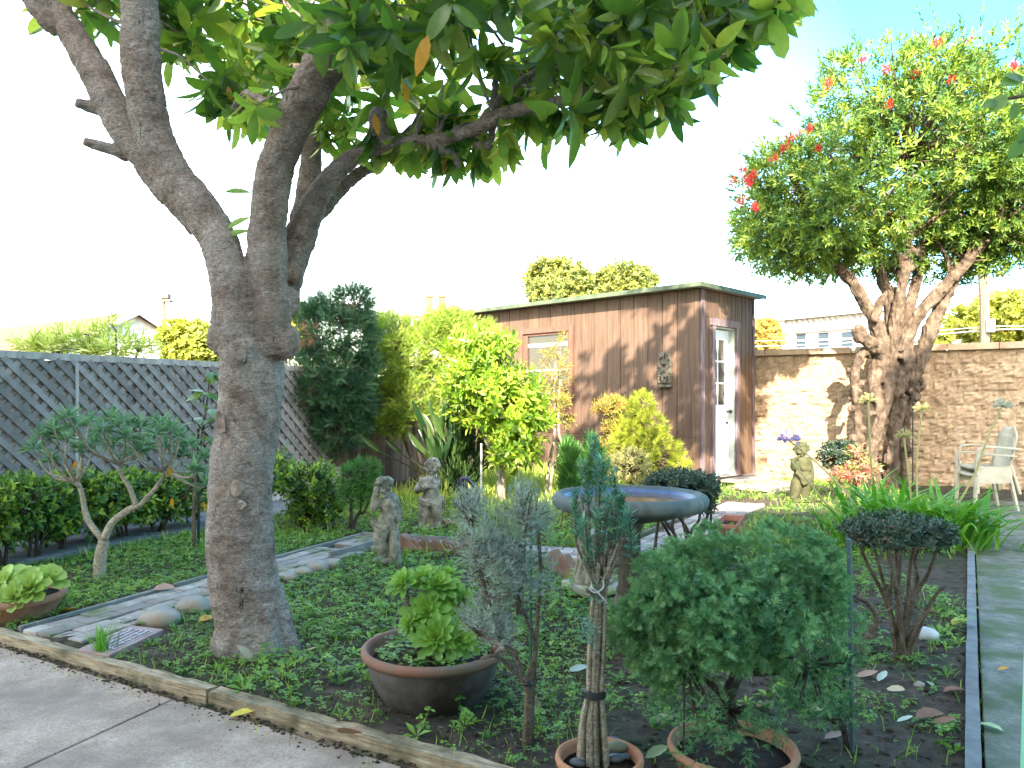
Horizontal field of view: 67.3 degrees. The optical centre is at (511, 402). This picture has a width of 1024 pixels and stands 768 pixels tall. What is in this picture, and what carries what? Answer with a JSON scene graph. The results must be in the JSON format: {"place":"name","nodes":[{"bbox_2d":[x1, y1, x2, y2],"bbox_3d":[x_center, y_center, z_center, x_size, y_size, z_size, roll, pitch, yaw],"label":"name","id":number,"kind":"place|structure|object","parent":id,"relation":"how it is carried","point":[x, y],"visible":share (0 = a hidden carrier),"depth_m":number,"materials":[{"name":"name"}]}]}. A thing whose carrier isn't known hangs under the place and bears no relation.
{"place":"outdoors","nodes":[
{"label":"outdoors","id":0,"kind":"place"},
{"bbox_2d":[0,648,400,767],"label":"patio","id":1,"kind":"structure","parent":0,"point":[55,718],"depth_m":2.76,"materials":[{"name":"concrete"}]},
{"bbox_2d":[229,708,252,716],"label":"fallen leaf","id":2,"kind":"object","parent":1,"relation":"on","point":[241,711],"visible":1,"depth_m":2.90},
{"bbox_2d":[23,502,764,642],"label":"path","id":3,"kind":"structure","parent":0,"point":[86,622],"depth_m":4.62,"materials":[{"name":"stone"}]},
{"bbox_2d":[329,540,373,557],"bbox_3d":[-1.186,1.161,5.911,0.133,0.150,0.651,0,0,36],"label":"path edging","id":4,"kind":"object","parent":3,"relation":"on","point":[363,546],"visible":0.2,"depth_m":5.86,"materials":[{"name":"grey stone"}]},
{"bbox_2d":[0,460,1023,767],"bbox_3d":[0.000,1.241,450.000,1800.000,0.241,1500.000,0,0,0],"label":"ground","id":5,"kind":"structure","parent":0,"point":[950,574],"depth_m":3.23,"materials":[{"name":"soil"}]},
{"bbox_2d":[0,563,70,625],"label":"succulent pot","id":6,"kind":"object","parent":5,"relation":"on","point":[27,590],"visible":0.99,"depth_m":4.03,"materials":[{"name":"ceramic"}]},
{"bbox_2d":[0,310,162,360],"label":"house","id":7,"kind":"structure","parent":5,"relation":"on","point":[142,320],"depth_m":22.36,"materials":[{"name":"white paint"}]},
{"bbox_2d":[4,310,167,358],"bbox_3d":[-5.119,0.021,9.266,1.923,2.332,1.221,0,0,0],"label":"oleander","id":8,"kind":"object","parent":5,"relation":"on","point":[53,343],"visible":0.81,"depth_m":9.18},
{"bbox_2d":[0,464,207,566],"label":"hedge","id":9,"kind":"object","parent":5,"relation":"on","point":[36,508],"visible":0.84,"depth_m":5.89,"materials":[{"name":"green plant"}]},
{"bbox_2d":[0,627,217,708],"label":"timber edging","id":10,"kind":"object","parent":5,"relation":"on","point":[194,691],"visible":0.41,"depth_m":3.35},
{"bbox_2d":[15,403,209,578],"bbox_3d":[-2.596,0.592,5.099,1.420,1.202,0.801,0,0,0],"label":"succulent tree","id":11,"kind":"object","parent":5,"relation":"on","point":[140,446],"visible":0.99,"depth_m":5.07,"materials":[{"name":"green plant"}]},
{"bbox_2d":[77,625,163,658],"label":"inscribed slab","id":12,"kind":"structure","parent":5,"relation":"on","point":[131,636],"depth_m":3.66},
{"bbox_2d":[74,619,121,654],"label":"grass tuft","id":13,"kind":"object","parent":12,"relation":"on","point":[102,645],"visible":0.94,"depth_m":3.51,"materials":[{"name":"green plant"}]},
{"bbox_2d":[137,605,180,628],"bbox_3d":[-1.834,1.123,4.001,0.225,0.125,0.185,0,0,0],"label":"river stone","id":14,"kind":"object","parent":5,"relation":"on","point":[159,616],"visible":0.71,"depth_m":3.94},
{"bbox_2d":[153,583,174,589],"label":"stone","id":15,"kind":"object","parent":5,"relation":"on","point":[162,586],"visible":1,"depth_m":4.62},
{"bbox_2d":[161,293,172,323],"bbox_3d":[-13.477,-1.485,30.000,0.422,5.536,0.300,0,0,0],"label":"lamp post","id":16,"kind":"object","parent":5,"relation":"on","point":[165,298],"visible":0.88,"depth_m":29.92,"materials":[{"name":"grey metal"}]},
{"bbox_2d":[0,350,341,526],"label":"lattice fence","id":17,"kind":"object","parent":5,"relation":"on","point":[36,387],"visible":0.24,"depth_m":7.18,"materials":[{"name":"grey wood"}]},
{"bbox_2d":[0,499,344,565],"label":"concrete strip","id":18,"kind":"object","parent":5,"relation":"on","point":[74,543],"visible":0.21,"depth_m":6.27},
{"bbox_2d":[152,315,219,361],"bbox_3d":[-8.337,-0.500,19.987,1.809,3.556,1.648,0,0,-42],"label":"tree","id":19,"kind":"object","parent":5,"relation":"on","point":[184,338],"visible":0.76,"depth_m":19.56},
{"bbox_2d":[18,533,360,631],"bbox_3d":[-1.883,1.180,5.228,0.036,0.128,2.985,0,0,23],"label":"path edging","id":20,"kind":"object","parent":5,"relation":"on","point":[21,628],"visible":0.27,"depth_m":4.48,"materials":[{"name":"grey wood"}]},
{"bbox_2d":[175,595,210,612],"bbox_3d":[-1.756,1.123,4.235,0.189,0.124,0.134,0,0,0],"label":"river stone","id":21,"kind":"object","parent":5,"relation":"on","point":[191,602],"visible":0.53,"depth_m":4.19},
{"bbox_2d":[173,372,218,548],"bbox_3d":[-2.418,0.471,5.965,0.463,1.427,0.225,0,0,14],"label":"sapling","id":22,"kind":"object","parent":5,"relation":"on","point":[210,377],"visible":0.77,"depth_m":5.98,"materials":[{"name":"green plant"}]},
{"bbox_2d":[197,428,199,548],"bbox_3d":[-2.446,0.700,6.000,0.027,1.007,0.022,0,0,0],"label":"black pole","id":23,"kind":"object","parent":5,"relation":"on","point":[198,511],"visible":0.57,"depth_m":5.99,"materials":[{"name":"metal"}]},
{"bbox_2d":[236,645,253,661],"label":"fallen leaf","id":24,"kind":"object","parent":5,"relation":"on","point":[244,651],"visible":0.9,"depth_m":3.37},
{"bbox_2d":[280,572,298,580],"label":"river stone","id":25,"kind":"object","parent":5,"relation":"on","point":[288,575],"visible":0.64,"depth_m":4.97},
{"bbox_2d":[294,566,312,576],"bbox_3d":[-1.396,1.134,5.144,0.129,0.076,0.097,0,0,0],"label":"river stone","id":26,"kind":"object","parent":5,"relation":"on","point":[301,569],"visible":0.63,"depth_m":5.11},
{"bbox_2d":[272,443,346,529],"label":"box bush","id":27,"kind":"object","parent":5,"relation":"on","point":[309,503],"visible":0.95,"depth_m":6.88,"materials":[{"name":"green plant"}]},
{"bbox_2d":[306,560,328,573],"bbox_3d":[-1.326,1.128,5.248,0.158,0.108,0.118,0,0,0],"label":"river stone","id":28,"kind":"object","parent":5,"relation":"on","point":[318,565],"visible":0.65,"depth_m":5.21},
{"bbox_2d":[327,558,344,569],"bbox_3d":[-1.235,1.130,5.356,0.142,0.094,0.110,0,0,0],"label":"river stone","id":29,"kind":"object","parent":5,"relation":"on","point":[331,563],"visible":0.52,"depth_m":5.31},
{"bbox_2d":[285,258,390,484],"bbox_3d":[-2.179,-0.290,9.415,1.440,2.961,1.331,0,0,0],"label":"conifer tree","id":30,"kind":"object","parent":5,"relation":"on","point":[350,406],"visible":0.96,"depth_m":9.19,"materials":[{"name":"green plant"}]},
{"bbox_2d":[334,453,384,531],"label":"round topiary","id":31,"kind":"object","parent":5,"relation":"on","point":[359,474],"visible":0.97,"depth_m":6.71,"materials":[{"name":"green plant"}]},
{"bbox_2d":[208,686,512,767],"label":"timber edging","id":32,"kind":"object","parent":5,"relation":"on","point":[374,742],"visible":0.59,"depth_m":2.70,"materials":[{"name":"wood"}]},
{"bbox_2d":[337,727,362,733],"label":"fallen leaf","id":33,"kind":"object","parent":32,"relation":"on","point":[353,730],"visible":1,"depth_m":2.50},
{"bbox_2d":[370,476,402,565],"bbox_3d":[-0.898,0.853,5.482,0.224,0.666,0.178,0,0,-32],"label":"putto statue","id":34,"kind":"object","parent":5,"relation":"on","point":[385,527],"visible":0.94,"depth_m":5.44,"materials":[{"name":"stone"}]},
{"bbox_2d":[334,375,454,487],"bbox_3d":[-1.608,0.361,11.527,0.085,1.578,4.035,0,0,18],"label":"board fence","id":35,"kind":"object","parent":5,"relation":"on","point":[395,470],"visible":0.12,"depth_m":11.07,"materials":[{"name":"brown wood"}]},
{"bbox_2d":[400,532,419,554],"bbox_3d":[-0.800,1.130,5.920,0.262,0.249,0.090,0,0,16],"label":"edging brick","id":36,"kind":"object","parent":5,"relation":"on","point":[405,539],"visible":0.34,"depth_m":5.88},
{"bbox_2d":[361,532,467,541],"bbox_3d":[-0.817,1.172,6.454,0.982,0.128,0.031,0,0,17],"label":"path edging","id":37,"kind":"object","parent":5,"relation":"on","point":[418,537],"visible":0.2,"depth_m":6.42,"materials":[{"name":"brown wood"}]},
{"bbox_2d":[391,295,450,379],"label":"house","id":38,"kind":"structure","parent":5,"relation":"on","point":[429,300],"depth_m":25.85,"materials":[{"name":"white paint"}]},
{"bbox_2d":[21,0,833,660],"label":"magnolia tree","id":39,"kind":"object","parent":5,"relation":"on","point":[625,68],"visible":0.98,"depth_m":3.48,"materials":[{"name":"green plant"}]},
{"bbox_2d":[418,537,437,554],"bbox_3d":[-0.633,1.130,5.873,0.206,0.195,0.065,0,0,16],"label":"edging brick","id":40,"kind":"object","parent":5,"relation":"on","point":[424,542],"visible":0.47,"depth_m":5.85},
{"bbox_2d":[359,397,498,495],"bbox_3d":[-0.897,0.524,9.570,1.899,1.310,1.073,0,0,0],"label":"paddle leaf plant","id":41,"kind":"object","parent":5,"relation":"on","point":[455,449],"visible":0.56,"depth_m":9.45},
{"bbox_2d":[414,457,444,528],"bbox_3d":[-0.760,0.842,7.100,0.280,0.680,0.211,0,0,0],"label":"putto statue","id":42,"kind":"object","parent":5,"relation":"on","point":[431,501],"visible":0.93,"depth_m":7.04,"materials":[{"name":"stone"}]},
{"bbox_2d":[360,265,504,480],"bbox_3d":[-1.078,-0.345,10.492,2.171,3.075,1.215,0,0,-16],"label":"conifer shrub","id":43,"kind":"object","parent":5,"relation":"on","point":[407,371],"visible":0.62,"depth_m":10.19,"materials":[{"name":"green plant"}]},
{"bbox_2d":[361,564,504,717],"bbox_3d":[-0.306,0.910,3.000,0.558,0.540,0.558,0,0,0],"label":"succulent bowl","id":44,"kind":"object","parent":5,"relation":"on","point":[422,658],"visible":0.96,"depth_m":2.85,"materials":[{"name":"ceramic"}]},
{"bbox_2d":[429,538,448,554],"bbox_3d":[-0.550,1.130,5.850,0.205,0.195,0.065,0,0,16],"label":"edging brick","id":45,"kind":"object","parent":5,"relation":"on","point":[434,543],"visible":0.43,"depth_m":5.82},
{"bbox_2d":[440,539,458,554],"bbox_3d":[-0.467,1.130,5.827,0.208,0.190,0.065,0,0,16],"label":"edging brick","id":46,"kind":"object","parent":5,"relation":"on","point":[447,542],"visible":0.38,"depth_m":5.80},
{"bbox_2d":[452,476,480,525],"bbox_3d":[-0.420,0.933,7.178,0.281,0.502,0.071,0,0,0],"label":"iron ornament","id":47,"kind":"object","parent":5,"relation":"on","point":[467,479],"visible":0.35,"depth_m":7.16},
{"bbox_2d":[0,577,964,767],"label":"soil crumbs","id":48,"kind":"object","parent":5,"relation":"on","point":[519,745],"visible":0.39,"depth_m":3.06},
{"bbox_2d":[0,472,975,767],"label":"ground cover","id":49,"kind":"object","parent":5,"relation":"on","point":[330,630],"visible":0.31,"depth_m":4.01,"materials":[{"name":"green plant"}]},
{"bbox_2d":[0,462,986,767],"bbox_3d":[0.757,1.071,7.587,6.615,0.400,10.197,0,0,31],"label":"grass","id":50,"kind":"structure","parent":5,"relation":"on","point":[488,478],"depth_m":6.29,"materials":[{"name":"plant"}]},
{"bbox_2d":[431,321,562,499],"bbox_3d":[-0.198,0.109,8.913,1.551,2.175,1.335,0,0,0],"label":"lemon tree","id":51,"kind":"object","parent":5,"relation":"on","point":[482,388],"visible":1,"depth_m":8.58,"materials":[{"name":"green plant"}]},
{"bbox_2d":[444,471,562,746],"bbox_3d":[-0.007,0.703,2.552,0.440,0.961,0.304,0,0,-24],"label":"grey shrub","id":52,"kind":"object","parent":5,"relation":"on","point":[529,519],"visible":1,"depth_m":2.53,"materials":[{"name":"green plant"}]},
{"bbox_2d":[529,528,532,664],"bbox_3d":[0.066,0.786,2.700,0.012,0.832,0.011,0,0,22],"label":"green stake","id":53,"kind":"object","parent":5,"relation":"on","point":[530,637],"visible":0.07,"depth_m":2.70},
{"bbox_2d":[544,549,561,573],"bbox_3d":[0.315,1.110,5.226,0.070,0.219,0.225,0,0,-38],"label":"edging brick","id":54,"kind":"object","parent":5,"relation":"on","point":[557,553],"visible":0.31,"depth_m":5.23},
{"bbox_2d":[537,330,576,496],"bbox_3d":[0.524,0.138,9.272,0.536,2.094,0.612,0,0,0],"label":"feathery shrub","id":55,"kind":"object","parent":5,"relation":"on","point":[561,398],"visible":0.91,"depth_m":9.22,"materials":[{"name":"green plant"}]},
{"bbox_2d":[520,253,598,301],"bbox_3d":[2.477,-3.249,39.684,4.229,9.135,5.791,0,0,0],"label":"tree","id":56,"kind":"object","parent":5,"relation":"on","point":[550,278],"visible":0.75,"depth_m":38.72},
{"bbox_2d":[555,554,575,578],"bbox_3d":[0.377,1.110,5.063,0.070,0.219,0.225,0,0,-38],"label":"edging brick","id":57,"kind":"object","parent":5,"relation":"on","point":[567,561],"visible":0.42,"depth_m":5.05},
{"bbox_2d":[551,431,589,518],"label":"upright shrub","id":58,"kind":"object","parent":5,"relation":"on","point":[566,467],"visible":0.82,"depth_m":7.54,"materials":[{"name":"green plant"}]},
{"bbox_2d":[561,529,617,597],"bbox_3d":[0.500,0.969,4.696,0.300,0.358,0.280,0,0,-29],"label":"draped pedestal","id":59,"kind":"object","parent":5,"relation":"on","point":[580,577],"visible":0.24,"depth_m":4.62,"materials":[{"name":"stone"}]},
{"bbox_2d":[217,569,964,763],"bbox_3d":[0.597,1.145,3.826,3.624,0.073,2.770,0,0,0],"label":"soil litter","id":60,"kind":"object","parent":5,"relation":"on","point":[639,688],"visible":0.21,"depth_m":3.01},
{"bbox_2d":[581,429,611,485],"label":"upright shrub","id":61,"kind":"object","parent":5,"relation":"on","point":[585,445],"visible":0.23,"depth_m":7.85,"materials":[{"name":"green plant"}]},
{"bbox_2d":[555,431,643,767],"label":"conifer","id":62,"kind":"object","parent":5,"relation":"on","point":[588,745],"visible":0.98,"depth_m":2.25,"materials":[{"name":"plant"}]},
{"bbox_2d":[569,758,585,767],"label":"pebble","id":63,"kind":"object","parent":62,"relation":"on","point":[577,762],"visible":1,"depth_m":2.24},
{"bbox_2d":[609,753,624,763],"bbox_3d":[0.308,1.053,2.278,0.055,0.028,0.040,0,0,0],"label":"pebble","id":64,"kind":"object","parent":62,"relation":"on","point":[616,758],"visible":0.94,"depth_m":2.27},
{"bbox_2d":[608,740,627,753],"bbox_3d":[0.317,1.049,2.340,0.076,0.038,0.053,0,0,0],"label":"pebble","id":65,"kind":"object","parent":62,"relation":"on","point":[617,746],"visible":0.74,"depth_m":2.32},
{"bbox_2d":[589,392,627,477],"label":"wispy shrub","id":66,"kind":"object","parent":5,"relation":"on","point":[611,409],"visible":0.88,"depth_m":9.23,"materials":[{"name":"yellow plant"}]},
{"bbox_2d":[466,281,766,478],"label":"shed","id":67,"kind":"structure","parent":5,"relation":"on","point":[702,333],"depth_m":11.26,"materials":[{"name":"brown"}]},
{"bbox_2d":[518,325,574,415],"bbox_3d":[0.534,-0.507,12.431,1.200,1.425,0.110,0,0,44],"label":"window","id":68,"kind":"structure","parent":67,"relation":"in","point":[533,339],"depth_m":12.41,"materials":[{"name":"white paint"}]},
{"bbox_2d":[657,352,671,387],"bbox_3d":[2.150,-0.465,10.869,0.107,0.500,0.221,0,0,-35],"label":"carved plaque","id":69,"kind":"object","parent":67,"relation":"attached to","point":[664,375],"visible":1,"depth_m":10.84,"materials":[{"name":"stone"}]},
{"bbox_2d":[716,330,731,475],"bbox_3d":[2.985,0.000,11.045,0.138,2.100,0.610,0,0,44],"label":"door","id":70,"kind":"structure","parent":67,"relation":"in","point":[722,411],"depth_m":11.16,"materials":[{"name":"white paint"}]},
{"bbox_2d":[593,256,661,292],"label":"tree","id":71,"kind":"object","parent":5,"relation":"on","point":[624,274],"visible":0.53,"depth_m":40.17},
{"bbox_2d":[552,485,709,656],"bbox_3d":[0.546,0.799,3.580,0.723,0.762,0.727,0,0,0],"label":"bird bath","id":72,"kind":"object","parent":5,"relation":"on","point":[651,504],"visible":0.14,"depth_m":3.52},
{"bbox_2d":[608,442,653,484],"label":"dried ball shrub","id":73,"kind":"object","parent":5,"relation":"on","point":[629,474],"visible":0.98,"depth_m":8.51,"materials":[{"name":"beige plant"}]},
{"bbox_2d":[606,387,693,484],"bbox_3d":[1.617,0.504,9.008,1.047,1.390,0.904,0,0,0],"label":"golden conifer","id":74,"kind":"object","parent":5,"relation":"on","point":[652,440],"visible":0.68,"depth_m":8.86,"materials":[{"name":"yellow plant"}]},
{"bbox_2d":[645,744,667,757],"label":"fallen leaf","id":75,"kind":"object","parent":5,"relation":"on","point":[656,750],"visible":0.9,"depth_m":2.48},
{"bbox_2d":[639,465,723,557],"bbox_3d":[1.194,0.816,5.495,0.609,0.741,0.563,0,0,0],"label":"flat topped shrub","id":76,"kind":"object","parent":5,"relation":"on","point":[709,485],"visible":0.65,"depth_m":5.40,"materials":[{"name":"green plant"}]},
{"bbox_2d":[717,514,744,538],"bbox_3d":[1.855,1.067,6.550,0.180,0.143,0.615,0,0,23],"label":"terracotta trough","id":77,"kind":"object","parent":5,"relation":"on","point":[729,522],"visible":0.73,"depth_m":6.62,"materials":[{"name":"ceramic"}]},
{"bbox_2d":[606,513,873,767],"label":"potted cypress","id":78,"kind":"object","parent":5,"relation":"on","point":[700,605],"visible":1,"depth_m":2.25,"materials":[{"name":"plant"}]},
{"bbox_2d":[716,474,772,484],"bbox_3d":[3.265,1.099,10.887,0.355,0.099,1.140,0,0,44],"label":"wooden step","id":79,"kind":"object","parent":5,"relation":"on","point":[741,479],"visible":0.73,"depth_m":10.79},
{"bbox_2d":[726,479,790,493],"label":"wooden platform","id":80,"kind":"structure","parent":5,"relation":"on","point":[767,487],"depth_m":10.12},
{"bbox_2d":[733,512,795,550],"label":"daylily","id":81,"kind":"object","parent":5,"relation":"on","point":[741,529],"visible":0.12,"depth_m":6.14,"materials":[{"name":"green plant"}]},
{"bbox_2d":[755,316,785,349],"bbox_3d":[11.793,-1.394,35.976,2.004,5.352,2.145,0,0,20],"label":"tree","id":82,"kind":"object","parent":5,"relation":"on","point":[767,328],"visible":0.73,"depth_m":35.40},
{"bbox_2d":[789,441,813,502],"bbox_3d":[3.386,0.853,9.019,0.321,0.810,0.305,0,0,0],"label":"putto statue","id":83,"kind":"object","parent":5,"relation":"on","point":[799,484],"visible":0.83,"depth_m":8.93,"materials":[{"name":"stone"}]},
{"bbox_2d":[775,640,868,751],"bbox_3d":[1.026,0.983,2.527,0.334,0.402,0.198,0,0,-17],"label":"juniper shrub","id":84,"kind":"object","parent":5,"relation":"on","point":[838,721],"visible":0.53,"depth_m":2.51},
{"bbox_2d":[775,304,883,348],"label":"commercial building","id":85,"kind":"structure","parent":5,"relation":"on","point":[828,325],"depth_m":43.09,"materials":[{"name":"white paint"}]},
{"bbox_2d":[795,332,807,348],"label":"window","id":86,"kind":"structure","parent":85,"relation":"in","point":[798,336],"depth_m":44.21,"materials":[{"name":"white"}]},
{"bbox_2d":[817,331,830,347],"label":"window","id":87,"kind":"structure","parent":85,"relation":"in","point":[825,334],"depth_m":43.09,"materials":[{"name":"white"}]},
{"bbox_2d":[840,330,854,346],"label":"window","id":88,"kind":"structure","parent":85,"relation":"in","point":[843,334],"depth_m":42.02,"materials":[{"name":"white"}]},
{"bbox_2d":[814,438,857,498],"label":"round shrub","id":89,"kind":"object","parent":5,"relation":"on","point":[832,452],"visible":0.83,"depth_m":9.14,"materials":[{"name":"green plant"}]},
{"bbox_2d":[846,539,854,752],"bbox_3d":[1.119,0.830,2.541,0.028,0.764,0.017,0,0,0],"label":"garden stake","id":90,"kind":"object","parent":5,"relation":"on","point":[850,644],"visible":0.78,"depth_m":2.53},
{"bbox_2d":[826,442,884,500],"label":"red tipped shrub","id":91,"kind":"object","parent":5,"relation":"on","point":[857,466],"visible":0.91,"depth_m":8.86,"materials":[{"name":"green plant"}]},
{"bbox_2d":[857,670,877,676],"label":"fallen leaf","id":92,"kind":"object","parent":5,"relation":"on","point":[865,673],"visible":1,"depth_m":3.20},
{"bbox_2d":[720,341,1023,489],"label":"block wall","id":93,"kind":"structure","parent":5,"relation":"on","point":[803,393],"depth_m":10.66,"materials":[{"name":"stone"}]},
{"bbox_2d":[721,0,1023,489],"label":"bottlebrush tree","id":94,"kind":"object","parent":5,"relation":"on","point":[802,235],"visible":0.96,"depth_m":10.04,"materials":[{"name":"green plant"}]},
{"bbox_2d":[853,594,894,655],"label":"cut branch","id":95,"kind":"object","parent":5,"relation":"on","point":[869,635],"visible":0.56,"depth_m":2.58,"materials":[{"name":"brown wood"}]},
{"bbox_2d":[833,506,961,660],"bbox_3d":[1.709,0.826,3.444,0.534,0.714,0.528,0,0,0],"label":"flat topped shrub","id":96,"kind":"object","parent":5,"relation":"on","point":[875,530],"visible":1,"depth_m":3.39,"materials":[{"name":"green plant"}]},
{"bbox_2d":[776,392,1023,553],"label":"agapanthus","id":97,"kind":"object","parent":5,"relation":"on","point":[963,518],"visible":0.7,"depth_m":6.21,"materials":[{"name":"green plant"}]},
{"bbox_2d":[912,392,912,491],"bbox_3d":[5.000,0.526,9.600,0.014,1.313,0.016,0,0,0],"label":"thin rod","id":98,"kind":"object","parent":5,"relation":"on","point":[912,441],"visible":0.59,"depth_m":9.60,"materials":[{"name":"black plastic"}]},
{"bbox_2d":[918,626,938,640],"bbox_3d":[2.025,1.133,3.757,0.107,0.076,0.084,0,0,0],"label":"stone","id":99,"kind":"object","parent":5,"relation":"on","point":[932,634],"visible":0.62,"depth_m":3.73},
{"bbox_2d":[915,707,943,718],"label":"fallen leaf","id":100,"kind":"object","parent":5,"relation":"on","point":[924,712],"visible":1,"depth_m":2.79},
{"bbox_2d":[917,327,956,344],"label":"tree","id":101,"kind":"object","parent":5,"relation":"on","point":[945,339],"visible":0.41,"depth_m":45.41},
{"bbox_2d":[929,716,956,723],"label":"fallen leaf","id":102,"kind":"object","parent":5,"relation":"on","point":[943,719],"visible":1,"depth_m":2.73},
{"bbox_2d":[965,539,981,767],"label":"path edging","id":103,"kind":"object","parent":5,"relation":"on","point":[973,754],"visible":0.88,"depth_m":3.12,"materials":[{"name":"grey concrete"}]},
{"bbox_2d":[941,287,1023,342],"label":"tree","id":104,"kind":"object","parent":5,"relation":"on","point":[1007,307],"visible":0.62,"depth_m":47.73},
{"bbox_2d":[978,273,994,342],"bbox_3d":[14.651,-2.989,23.910,2.200,8.568,0.480,0,0,0],"label":"utility pole","id":105,"kind":"object","parent":5,"relation":"on","point":[986,325],"visible":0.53,"depth_m":23.88,"materials":[{"name":"brown wood"}]},
{"bbox_2d":[755,328,1023,346],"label":"overhead cable","id":106,"kind":"object","parent":105,"relation":"attached to","point":[854,342],"visible":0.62,"depth_m":28.69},
{"bbox_2d":[760,325,1023,340],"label":"overhead cable","id":107,"kind":"object","parent":105,"relation":"attached to","point":[917,332],"visible":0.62,"depth_m":25.98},
{"bbox_2d":[974,501,1023,767],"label":"walkway","id":108,"kind":"structure","parent":5,"relation":"on","point":[1000,582],"depth_m":3.77,"materials":[{"name":"concrete"}]},
{"bbox_2d":[954,433,1019,510],"bbox_3d":[5.220,0.748,8.445,0.486,0.820,0.533,0,0,8],"label":"plastic chair","id":109,"kind":"object","parent":108,"relation":"on","point":[1002,457],"visible":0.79,"depth_m":8.37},
{"bbox_2d":[957,426,1021,494],"bbox_3d":[5.240,0.620,8.445,0.486,0.724,0.533,0,0,8],"label":"plastic chair","id":110,"kind":"object","parent":109,"relation":"on","point":[986,468],"visible":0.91,"depth_m":8.24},
{"bbox_2d":[1020,667,1023,767],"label":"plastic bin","id":111,"kind":"object","parent":108,"relation":"on","point":[1022,749],"visible":1,"depth_m":1.59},
{"bbox_2d":[981,73,1023,158],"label":"side tree","id":112,"kind":"object","parent":5,"relation":"on","point":[997,103],"visible":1,"depth_m":2.19,"materials":[{"name":"green plant"}]},
{"bbox_2d":[0,0,1023,370],"label":"sky","id":113,"kind":"structure","parent":0,"point":[81,233],"materials":[{"name":"white"}]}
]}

